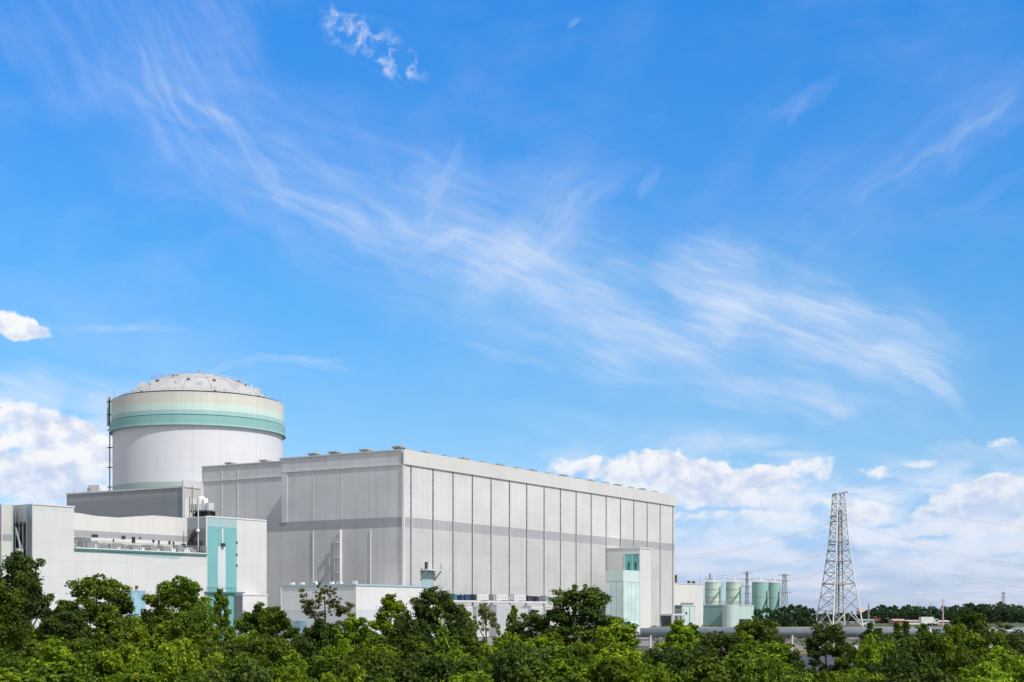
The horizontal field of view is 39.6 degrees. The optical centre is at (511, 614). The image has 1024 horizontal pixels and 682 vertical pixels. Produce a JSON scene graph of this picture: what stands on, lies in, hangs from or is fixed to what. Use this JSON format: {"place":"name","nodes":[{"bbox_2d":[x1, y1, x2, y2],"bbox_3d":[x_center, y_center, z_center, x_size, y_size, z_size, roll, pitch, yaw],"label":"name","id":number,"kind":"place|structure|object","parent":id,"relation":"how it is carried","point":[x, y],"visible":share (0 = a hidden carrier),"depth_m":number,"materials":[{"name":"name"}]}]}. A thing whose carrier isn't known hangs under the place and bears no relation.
{"place":"outdoors","nodes":[
{"label":"outdoors","id":0,"kind":"place"},
{"bbox_2d":[289,636,648,645],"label":"plant yard","id":1,"kind":"structure","parent":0,"point":[642,643],"depth_m":217.16,"materials":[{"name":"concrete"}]},
{"bbox_2d":[0,504,12,586],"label":"side wing","id":2,"kind":"structure","parent":1,"relation":"on","point":[6,530],"depth_m":195.41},
{"bbox_2d":[66,485,200,517],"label":"auxiliary building","id":3,"kind":"structure","parent":1,"relation":"on","point":[97,500],"depth_m":273.96,"materials":[{"name":"white paint"}]},
{"bbox_2d":[13,503,266,639],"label":"service building","id":4,"kind":"structure","parent":1,"relation":"on","point":[144,555],"depth_m":212.22,"materials":[{"name":"white paint"}]},
{"bbox_2d":[189,486,217,516],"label":"equipment platform","id":5,"kind":"structure","parent":4,"relation":"on","point":[206,508],"depth_m":257.24,"materials":[{"name":"grey metal"}]},
{"bbox_2d":[107,369,285,489],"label":"reactor building","id":6,"kind":"structure","parent":1,"relation":"on","point":[176,429],"depth_m":313.31,"materials":[{"name":"concrete"}]},
{"bbox_2d":[234,594,267,636],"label":"entrance block","id":7,"kind":"structure","parent":1,"relation":"on","point":[245,602],"depth_m":224.30,"materials":[{"name":"white paint"}]},
{"bbox_2d":[281,576,444,639],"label":"annex","id":8,"kind":"object","parent":1,"relation":"on","point":[366,598],"visible":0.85,"depth_m":219.67,"materials":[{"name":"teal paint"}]},
{"bbox_2d":[182,446,684,635],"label":"turbine hall","id":9,"kind":"structure","parent":1,"relation":"on","point":[400,515],"depth_m":258.68,"materials":[{"name":"white paint"}]},
{"bbox_2d":[488,604,510,636],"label":"storage box","id":10,"kind":"object","parent":1,"relation":"on","point":[502,611],"visible":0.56,"depth_m":250.45,"materials":[{"name":"metal"}]},
{"bbox_2d":[606,570,639,627],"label":"glass porch","id":11,"kind":"object","parent":1,"relation":"on","point":[623,588],"visible":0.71,"depth_m":294.10,"materials":[{"name":"green paint"}]},
{"bbox_2d":[606,547,652,627],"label":"stair tower","id":12,"kind":"structure","parent":1,"relation":"on","point":[632,558],"depth_m":301.41,"materials":[{"name":"white concrete"}]},
{"bbox_2d":[675,603,695,624],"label":"switch house","id":13,"kind":"structure","parent":1,"relation":"on","point":[689,612],"depth_m":354.38,"materials":[{"name":"white concrete"}]},
{"bbox_2d":[675,575,703,626],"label":"storehouse","id":14,"kind":"structure","parent":1,"relation":"on","point":[689,592],"depth_m":389.19,"materials":[{"name":"white concrete"}]},
{"bbox_2d":[703,601,753,626],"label":"pump house","id":15,"kind":"structure","parent":1,"relation":"on","point":[718,615],"depth_m":416.98,"materials":[{"name":"concrete"}]},
{"bbox_2d":[705,577,723,604],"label":"storage tank","id":16,"kind":"object","parent":15,"relation":"on","point":[713,589],"visible":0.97,"depth_m":423.70,"materials":[{"name":"green metal"}]},
{"bbox_2d":[726,577,743,604],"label":"storage tank","id":17,"kind":"object","parent":15,"relation":"on","point":[734,587],"visible":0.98,"depth_m":423.83,"materials":[{"name":"green metal"}]},
{"bbox_2d":[0,0,1023,614],"label":"sky","id":18,"kind":"structure","parent":0,"point":[752,264],"materials":[{"name":"blue"}]},
{"bbox_2d":[299,615,1023,654],"bbox_3d":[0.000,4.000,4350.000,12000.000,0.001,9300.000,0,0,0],"label":"ground","id":19,"kind":"structure","parent":0,"point":[642,648],"depth_m":509.40,"materials":[{"name":"green plant"}]},
{"bbox_2d":[0,666,34,681],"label":"bush","id":20,"kind":"object","parent":19,"relation":"on","point":[9,675],"visible":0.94,"depth_m":26.80,"materials":[{"name":"green plant"}]},
{"bbox_2d":[0,574,36,657],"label":"tree","id":21,"kind":"object","parent":19,"relation":"on","point":[10,629],"visible":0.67,"depth_m":43.76,"materials":[{"name":"green plant"}]},
{"bbox_2d":[0,650,40,674],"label":"bush","id":22,"kind":"object","parent":19,"relation":"on","point":[18,663],"visible":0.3,"depth_m":31.72,"materials":[{"name":"green plant"}]},
{"bbox_2d":[0,550,58,658],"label":"tree","id":23,"kind":"object","parent":19,"relation":"on","point":[24,577],"visible":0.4,"depth_m":49.65,"materials":[{"name":"green plant"}]},
{"bbox_2d":[21,666,82,681],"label":"bush","id":24,"kind":"object","parent":19,"relation":"on","point":[55,677],"visible":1,"depth_m":26.05,"materials":[{"name":"green plant"}]},
{"bbox_2d":[25,637,84,681],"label":"bush","id":25,"kind":"object","parent":19,"relation":"on","point":[50,656],"visible":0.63,"depth_m":31.13,"materials":[{"name":"green plant"}]},
{"bbox_2d":[33,605,96,673],"bbox_3d":[-15.122,1.844,47.959,2.676,4.359,2.565,0,0,44],"label":"bush","id":26,"kind":"object","parent":19,"relation":"on","point":[65,625],"visible":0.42,"depth_m":47.46,"materials":[{"name":"green plant"}]},
{"bbox_2d":[56,650,128,681],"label":"bush","id":27,"kind":"object","parent":19,"relation":"on","point":[91,676],"visible":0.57,"depth_m":31.42,"materials":[{"name":"green plant"}]},
{"bbox_2d":[55,573,142,661],"bbox_3d":[-16.876,1.178,57.565,4.112,5.682,4.402,0,0,36],"label":"tree","id":28,"kind":"object","parent":19,"relation":"on","point":[109,591],"visible":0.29,"depth_m":56.92,"materials":[{"name":"green plant"}]},
{"bbox_2d":[63,632,135,677],"bbox_3d":[-12.206,2.265,42.086,2.781,3.508,2.666,0,0,-21],"label":"bush","id":29,"kind":"object","parent":19,"relation":"on","point":[103,644],"visible":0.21,"depth_m":41.88,"materials":[{"name":"green plant"}]},
{"bbox_2d":[90,604,137,668],"bbox_3d":[-14.493,1.830,50.963,2.562,4.394,2.421,0,0,-31],"label":"bush","id":30,"kind":"object","parent":19,"relation":"on","point":[107,620],"visible":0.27,"depth_m":50.86,"materials":[{"name":"green plant"}]},
{"bbox_2d":[88,643,168,681],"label":"bush","id":31,"kind":"object","parent":19,"relation":"on","point":[114,659],"visible":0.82,"depth_m":31.72,"materials":[{"name":"green plant"}]},
{"bbox_2d":[108,670,153,681],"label":"bush","id":32,"kind":"object","parent":19,"relation":"on","point":[128,676],"visible":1,"depth_m":28.38,"materials":[{"name":"green plant"}]},
{"bbox_2d":[113,616,151,661],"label":"bush","id":33,"kind":"object","parent":19,"relation":"on","point":[140,634],"visible":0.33,"depth_m":52.68,"materials":[{"name":"green plant"}]},
{"bbox_2d":[144,620,178,654],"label":"bush","id":34,"kind":"object","parent":19,"relation":"on","point":[161,632],"visible":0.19,"depth_m":52.71,"materials":[{"name":"green plant"}]},
{"bbox_2d":[138,575,226,639],"bbox_3d":[-13.906,1.168,59.980,3.809,5.683,3.920,0,0,-34],"label":"tree","id":35,"kind":"object","parent":19,"relation":"on","point":[183,594],"visible":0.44,"depth_m":59.44,"materials":[{"name":"green plant"}]},
{"bbox_2d":[141,638,225,681],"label":"bush","id":36,"kind":"object","parent":19,"relation":"on","point":[176,664],"visible":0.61,"depth_m":32.94,"materials":[{"name":"green plant"}]},
{"bbox_2d":[164,605,223,657],"bbox_3d":[-10.674,1.843,47.999,2.281,4.329,2.216,0,0,-37],"label":"bush","id":37,"kind":"object","parent":19,"relation":"on","point":[184,625],"visible":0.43,"depth_m":47.69,"materials":[{"name":"green plant"}]},
{"bbox_2d":[182,640,232,675],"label":"bush","id":38,"kind":"object","parent":19,"relation":"on","point":[205,651],"visible":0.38,"depth_m":38.07,"materials":[{"name":"green plant"}]},
{"bbox_2d":[212,588,236,641],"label":"tree","id":39,"kind":"object","parent":19,"relation":"on","point":[222,603],"visible":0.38,"depth_m":65.52,"materials":[{"name":"green plant"}]},
{"bbox_2d":[203,660,274,681],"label":"bush","id":40,"kind":"object","parent":19,"relation":"on","point":[248,672],"visible":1,"depth_m":26.10,"materials":[{"name":"green plant"}]},
{"bbox_2d":[227,651,264,681],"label":"bush","id":41,"kind":"object","parent":19,"relation":"on","point":[235,662],"visible":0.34,"depth_m":33.00,"materials":[{"name":"green plant"}]},
{"bbox_2d":[229,601,290,643],"bbox_3d":[-9.753,1.758,54.836,2.709,4.535,2.596,0,0,-26],"label":"tree","id":42,"kind":"object","parent":19,"relation":"on","point":[248,622],"visible":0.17,"depth_m":54.38,"materials":[{"name":"green plant"}]},
{"bbox_2d":[236,633,291,678],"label":"bush","id":43,"kind":"object","parent":19,"relation":"on","point":[275,648],"visible":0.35,"depth_m":39.77,"materials":[{"name":"green plant"}]},
{"bbox_2d":[258,606,298,659],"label":"tree","id":44,"kind":"object","parent":19,"relation":"on","point":[278,621],"visible":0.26,"depth_m":50.09,"materials":[{"name":"green plant"}]},
{"bbox_2d":[266,656,306,681],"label":"bush","id":45,"kind":"object","parent":19,"relation":"on","point":[278,671],"visible":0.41,"depth_m":32.86,"materials":[{"name":"green plant"}]},
{"bbox_2d":[262,638,318,665],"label":"bush","id":46,"kind":"object","parent":19,"relation":"on","point":[307,648],"visible":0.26,"depth_m":47.61,"materials":[{"name":"green plant"}]},
{"bbox_2d":[270,664,337,681],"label":"bush","id":47,"kind":"object","parent":19,"relation":"on","point":[295,676],"visible":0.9,"depth_m":26.03,"materials":[{"name":"green plant"}]},
{"bbox_2d":[294,617,342,655],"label":"bush","id":48,"kind":"object","parent":19,"relation":"on","point":[319,629],"visible":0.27,"depth_m":49.09,"materials":[{"name":"green plant"}]},
{"bbox_2d":[292,582,354,651],"bbox_3d":[-7.808,1.326,60.001,3.189,5.363,3.335,0,0,24],"label":"tree","id":49,"kind":"object","parent":19,"relation":"on","point":[309,611],"visible":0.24,"depth_m":59.79,"materials":[{"name":"green plant"}]},
{"bbox_2d":[303,652,368,681],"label":"bush","id":50,"kind":"object","parent":19,"relation":"on","point":[327,663],"visible":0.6,"depth_m":30.78,"materials":[{"name":"green plant"}]},
{"bbox_2d":[315,638,363,676],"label":"bush","id":51,"kind":"object","parent":19,"relation":"on","point":[343,649],"visible":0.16,"depth_m":40.02,"materials":[{"name":"green plant"}]},
{"bbox_2d":[331,612,378,659],"bbox_3d":[-4.965,1.977,46.003,2.438,4.097,2.235,0,0,-1],"label":"tree","id":52,"kind":"object","parent":19,"relation":"on","point":[353,625],"visible":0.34,"depth_m":46.05,"materials":[{"name":"green plant"}]},
{"bbox_2d":[318,664,392,681],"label":"bush","id":53,"kind":"object","parent":19,"relation":"on","point":[353,675],"visible":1,"depth_m":25.42,"materials":[{"name":"green plant"}]},
{"bbox_2d":[334,642,395,681],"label":"bush","id":54,"kind":"object","parent":19,"relation":"on","point":[356,655],"visible":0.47,"depth_m":31.24,"materials":[{"name":"green plant"}]},
{"bbox_2d":[368,593,414,655],"bbox_3d":[-4.858,1.578,57.812,3.084,4.904,2.915,0,0,-25],"label":"tree","id":55,"kind":"object","parent":19,"relation":"on","point":[392,607],"visible":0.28,"depth_m":57.29,"materials":[{"name":"green plant"}]},
{"bbox_2d":[378,609,434,657],"bbox_3d":[-3.619,1.982,50.694,2.305,4.343,2.427,0,0,20],"label":"bush","id":56,"kind":"object","parent":19,"relation":"on","point":[411,629],"visible":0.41,"depth_m":50.33,"materials":[{"name":"green plant"}]},
{"bbox_2d":[368,651,457,681],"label":"bush","id":57,"kind":"object","parent":19,"relation":"on","point":[416,669],"visible":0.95,"depth_m":27.64,"materials":[{"name":"green plant"}]},
{"bbox_2d":[393,634,436,673],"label":"bush","id":58,"kind":"object","parent":19,"relation":"on","point":[418,644],"visible":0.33,"depth_m":40.46,"materials":[{"name":"green plant"}]},
{"bbox_2d":[406,585,478,645],"bbox_3d":[-3.064,1.395,60.050,3.257,5.267,3.398,0,0,22],"label":"tree","id":59,"kind":"object","parent":19,"relation":"on","point":[447,608],"visible":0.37,"depth_m":59.35,"materials":[{"name":"green plant"}]},
{"bbox_2d":[429,625,464,656],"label":"bush","id":60,"kind":"object","parent":19,"relation":"on","point":[444,643],"visible":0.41,"depth_m":48.59,"materials":[{"name":"green plant"}]},
{"bbox_2d":[437,652,485,681],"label":"bush","id":61,"kind":"object","parent":19,"relation":"on","point":[463,664],"visible":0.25,"depth_m":32.50,"materials":[{"name":"green plant"}]},
{"bbox_2d":[440,671,493,681],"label":"bush","id":62,"kind":"object","parent":19,"relation":"on","point":[478,677],"visible":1,"depth_m":27.19,"materials":[{"name":"green plant"}]},
{"bbox_2d":[458,632,483,659],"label":"bush","id":63,"kind":"object","parent":19,"relation":"on","point":[468,641],"visible":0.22,"depth_m":51.57,"materials":[{"name":"green plant"}]},
{"bbox_2d":[472,602,500,649],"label":"tree","id":64,"kind":"object","parent":19,"relation":"on","point":[484,618],"visible":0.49,"depth_m":71.81,"materials":[{"name":"green plant"}]},
{"bbox_2d":[478,631,535,676],"bbox_3d":[-0.299,2.313,42.164,2.518,3.638,2.778,0,0,-6],"label":"bush","id":65,"kind":"object","parent":19,"relation":"on","point":[486,648],"visible":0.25,"depth_m":42.15,"materials":[{"name":"green plant"}]},
{"bbox_2d":[472,640,551,681],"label":"bush","id":66,"kind":"object","parent":19,"relation":"on","point":[512,657],"visible":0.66,"depth_m":32.05,"materials":[{"name":"green plant"}]},
{"bbox_2d":[504,609,557,648],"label":"tree","id":67,"kind":"object","parent":19,"relation":"on","point":[540,625],"visible":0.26,"depth_m":57.36,"materials":[{"name":"green plant"}]},
{"bbox_2d":[515,659,581,681],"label":"bush","id":68,"kind":"object","parent":19,"relation":"on","point":[535,670],"visible":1,"depth_m":26.23,"materials":[{"name":"green plant"}]},
{"bbox_2d":[527,631,582,663],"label":"bush","id":69,"kind":"object","parent":19,"relation":"on","point":[560,640],"visible":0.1,"depth_m":52.68,"materials":[{"name":"green plant"}]},
{"bbox_2d":[543,641,577,675],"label":"bush","id":70,"kind":"object","parent":19,"relation":"on","point":[560,652],"visible":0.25,"depth_m":40.26,"materials":[{"name":"green plant"}]},
{"bbox_2d":[548,658,577,681],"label":"bush","id":71,"kind":"object","parent":19,"relation":"on","point":[563,669],"visible":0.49,"depth_m":34.32,"materials":[{"name":"green plant"}]},
{"bbox_2d":[542,584,638,663],"bbox_3d":[2.864,1.405,56.080,4.250,5.226,3.970,0,0,37],"label":"tree","id":72,"kind":"object","parent":19,"relation":"on","point":[589,598],"visible":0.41,"depth_m":55.20,"materials":[{"name":"green plant"}]},
{"bbox_2d":[575,652,627,681],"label":"bush","id":73,"kind":"object","parent":19,"relation":"on","point":[583,673],"visible":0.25,"depth_m":32.35,"materials":[{"name":"green plant"}]},
{"bbox_2d":[580,656,631,681],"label":"bush","id":74,"kind":"object","parent":19,"relation":"on","point":[610,672],"visible":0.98,"depth_m":26.70,"materials":[{"name":"green plant"}]},
{"bbox_2d":[572,617,648,673],"bbox_3d":[2.684,2.053,38.703,2.754,3.943,2.603,0,0,39],"label":"bush","id":75,"kind":"object","parent":19,"relation":"on","point":[617,636],"visible":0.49,"depth_m":38.51,"materials":[{"name":"green plant"}]},
{"bbox_2d":[609,656,693,681],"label":"bush","id":76,"kind":"object","parent":19,"relation":"on","point":[636,672],"visible":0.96,"depth_m":26.59,"materials":[{"name":"green plant"}]},
{"bbox_2d":[642,645,678,671],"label":"bush","id":77,"kind":"object","parent":19,"relation":"on","point":[655,655],"visible":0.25,"depth_m":42.90,"materials":[{"name":"green plant"}]},
{"bbox_2d":[655,619,699,652],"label":"tree","id":78,"kind":"object","parent":19,"relation":"on","point":[683,632],"visible":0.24,"depth_m":53.41,"materials":[{"name":"green plant"}]},
{"bbox_2d":[665,644,741,681],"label":"bush","id":79,"kind":"object","parent":19,"relation":"on","point":[688,659],"visible":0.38,"depth_m":33.67,"materials":[{"name":"green plant"}]},
{"bbox_2d":[685,656,736,681],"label":"bush","id":80,"kind":"object","parent":19,"relation":"on","point":[707,671],"visible":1,"depth_m":26.42,"materials":[{"name":"green plant"}]},
{"bbox_2d":[700,630,744,657],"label":"tree","id":81,"kind":"object","parent":19,"relation":"on","point":[715,643],"visible":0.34,"depth_m":51.57,"materials":[{"name":"green plant"}]},
{"bbox_2d":[714,643,773,681],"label":"bush","id":82,"kind":"object","parent":19,"relation":"on","point":[740,654],"visible":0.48,"depth_m":32.22,"materials":[{"name":"green plant"}]},
{"bbox_2d":[752,578,770,618],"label":"storage tank","id":83,"kind":"object","parent":19,"relation":"on","point":[760,592],"visible":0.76,"depth_m":437.69,"materials":[{"name":"teal metal"}]},
{"bbox_2d":[733,617,794,650],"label":"tree","id":84,"kind":"object","parent":19,"relation":"on","point":[754,627],"visible":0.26,"depth_m":58.16,"materials":[{"name":"green plant"}]},
{"bbox_2d":[747,641,792,673],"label":"bush","id":85,"kind":"object","parent":19,"relation":"on","point":[777,649],"visible":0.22,"depth_m":39.24,"materials":[{"name":"green plant"}]},
{"bbox_2d":[767,578,781,611],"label":"storage tank","id":86,"kind":"object","parent":19,"relation":"on","point":[774,595],"visible":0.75,"depth_m":460.08,"materials":[{"name":"green metal"}]},
{"bbox_2d":[736,653,813,681],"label":"bush","id":87,"kind":"object","parent":19,"relation":"on","point":[754,670],"visible":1,"depth_m":26.07,"materials":[{"name":"green plant"}]},
{"bbox_2d":[766,648,812,674],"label":"bush","id":88,"kind":"object","parent":19,"relation":"on","point":[794,657],"visible":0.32,"depth_m":46.24,"materials":[{"name":"green plant"}]},
{"bbox_2d":[803,620,850,680],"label":"tree","id":89,"kind":"object","parent":19,"relation":"on","point":[832,634],"visible":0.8,"depth_m":63.97,"materials":[{"name":"green plant"}]},
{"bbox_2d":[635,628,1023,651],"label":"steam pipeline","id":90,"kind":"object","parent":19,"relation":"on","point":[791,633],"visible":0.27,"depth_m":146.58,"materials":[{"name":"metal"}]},
{"bbox_2d":[816,491,863,626],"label":"transmission pylon","id":91,"kind":"object","parent":19,"relation":"on","point":[838,515],"visible":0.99,"depth_m":449.88,"materials":[{"name":"grey metal"}]},
{"bbox_2d":[829,667,885,681],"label":"bush","id":92,"kind":"object","parent":19,"relation":"on","point":[857,674],"visible":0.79,"depth_m":31.81,"materials":[{"name":"green plant"}]},
{"bbox_2d":[831,637,890,673],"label":"bush","id":93,"kind":"object","parent":19,"relation":"on","point":[851,650],"visible":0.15,"depth_m":46.35,"materials":[{"name":"green plant"}]},
{"bbox_2d":[853,633,900,673],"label":"bush","id":94,"kind":"object","parent":19,"relation":"on","point":[866,652],"visible":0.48,"depth_m":38.09,"materials":[{"name":"green plant"}]},
{"bbox_2d":[862,649,921,681],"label":"bush","id":95,"kind":"object","parent":19,"relation":"on","point":[894,662],"visible":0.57,"depth_m":32.22,"materials":[{"name":"green plant"}]},
{"bbox_2d":[875,632,916,651],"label":"bush","id":96,"kind":"object","parent":19,"relation":"on","point":[901,643],"visible":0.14,"depth_m":49.68,"materials":[{"name":"green plant"}]},
{"bbox_2d":[854,666,943,681],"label":"bush","id":97,"kind":"object","parent":19,"relation":"on","point":[908,671],"visible":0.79,"depth_m":26.73,"materials":[{"name":"green plant"}]},
{"bbox_2d":[896,642,943,679],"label":"bush","id":98,"kind":"object","parent":19,"relation":"on","point":[927,660],"visible":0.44,"depth_m":38.69,"materials":[{"name":"green plant"}]},
{"bbox_2d":[901,670,974,681],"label":"bush","id":99,"kind":"object","parent":19,"relation":"on","point":[932,676],"visible":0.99,"depth_m":26.23,"materials":[{"name":"green plant"}]},
{"bbox_2d":[914,628,962,672],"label":"bush","id":100,"kind":"object","parent":19,"relation":"on","point":[935,640],"visible":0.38,"depth_m":52.01,"materials":[{"name":"green plant"}]},
{"bbox_2d":[936,645,979,679],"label":"bush","id":101,"kind":"object","parent":19,"relation":"on","point":[964,657],"visible":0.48,"depth_m":41.03,"materials":[{"name":"green plant"}]},
{"bbox_2d":[933,623,989,673],"bbox_3d":[16.451,2.232,51.760,2.717,3.813,2.462,0,0,20],"label":"bush","id":102,"kind":"object","parent":19,"relation":"on","point":[960,632],"visible":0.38,"depth_m":51.69,"materials":[{"name":"green plant"}]},
{"bbox_2d":[942,609,990,647],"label":"tree","id":103,"kind":"object","parent":19,"relation":"on","point":[965,617],"visible":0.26,"depth_m":63.87,"materials":[{"name":"green plant"}]},
{"bbox_2d":[959,628,1017,669],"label":"bush","id":104,"kind":"object","parent":19,"relation":"on","point":[994,638],"visible":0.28,"depth_m":51.13,"materials":[{"name":"green plant"}]},
{"bbox_2d":[964,670,1012,681],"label":"bush","id":105,"kind":"object","parent":19,"relation":"on","point":[1006,677],"visible":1,"depth_m":28.71,"materials":[{"name":"green plant"}]},
{"bbox_2d":[957,645,1023,681],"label":"bush","id":106,"kind":"object","parent":19,"relation":"on","point":[1012,665],"visible":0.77,"depth_m":31.49,"materials":[{"name":"green plant"}]},
{"bbox_2d":[966,621,1023,656],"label":"tree","id":107,"kind":"object","parent":19,"relation":"on","point":[1014,639],"visible":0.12,"depth_m":57.66,"materials":[{"name":"green plant"}]},
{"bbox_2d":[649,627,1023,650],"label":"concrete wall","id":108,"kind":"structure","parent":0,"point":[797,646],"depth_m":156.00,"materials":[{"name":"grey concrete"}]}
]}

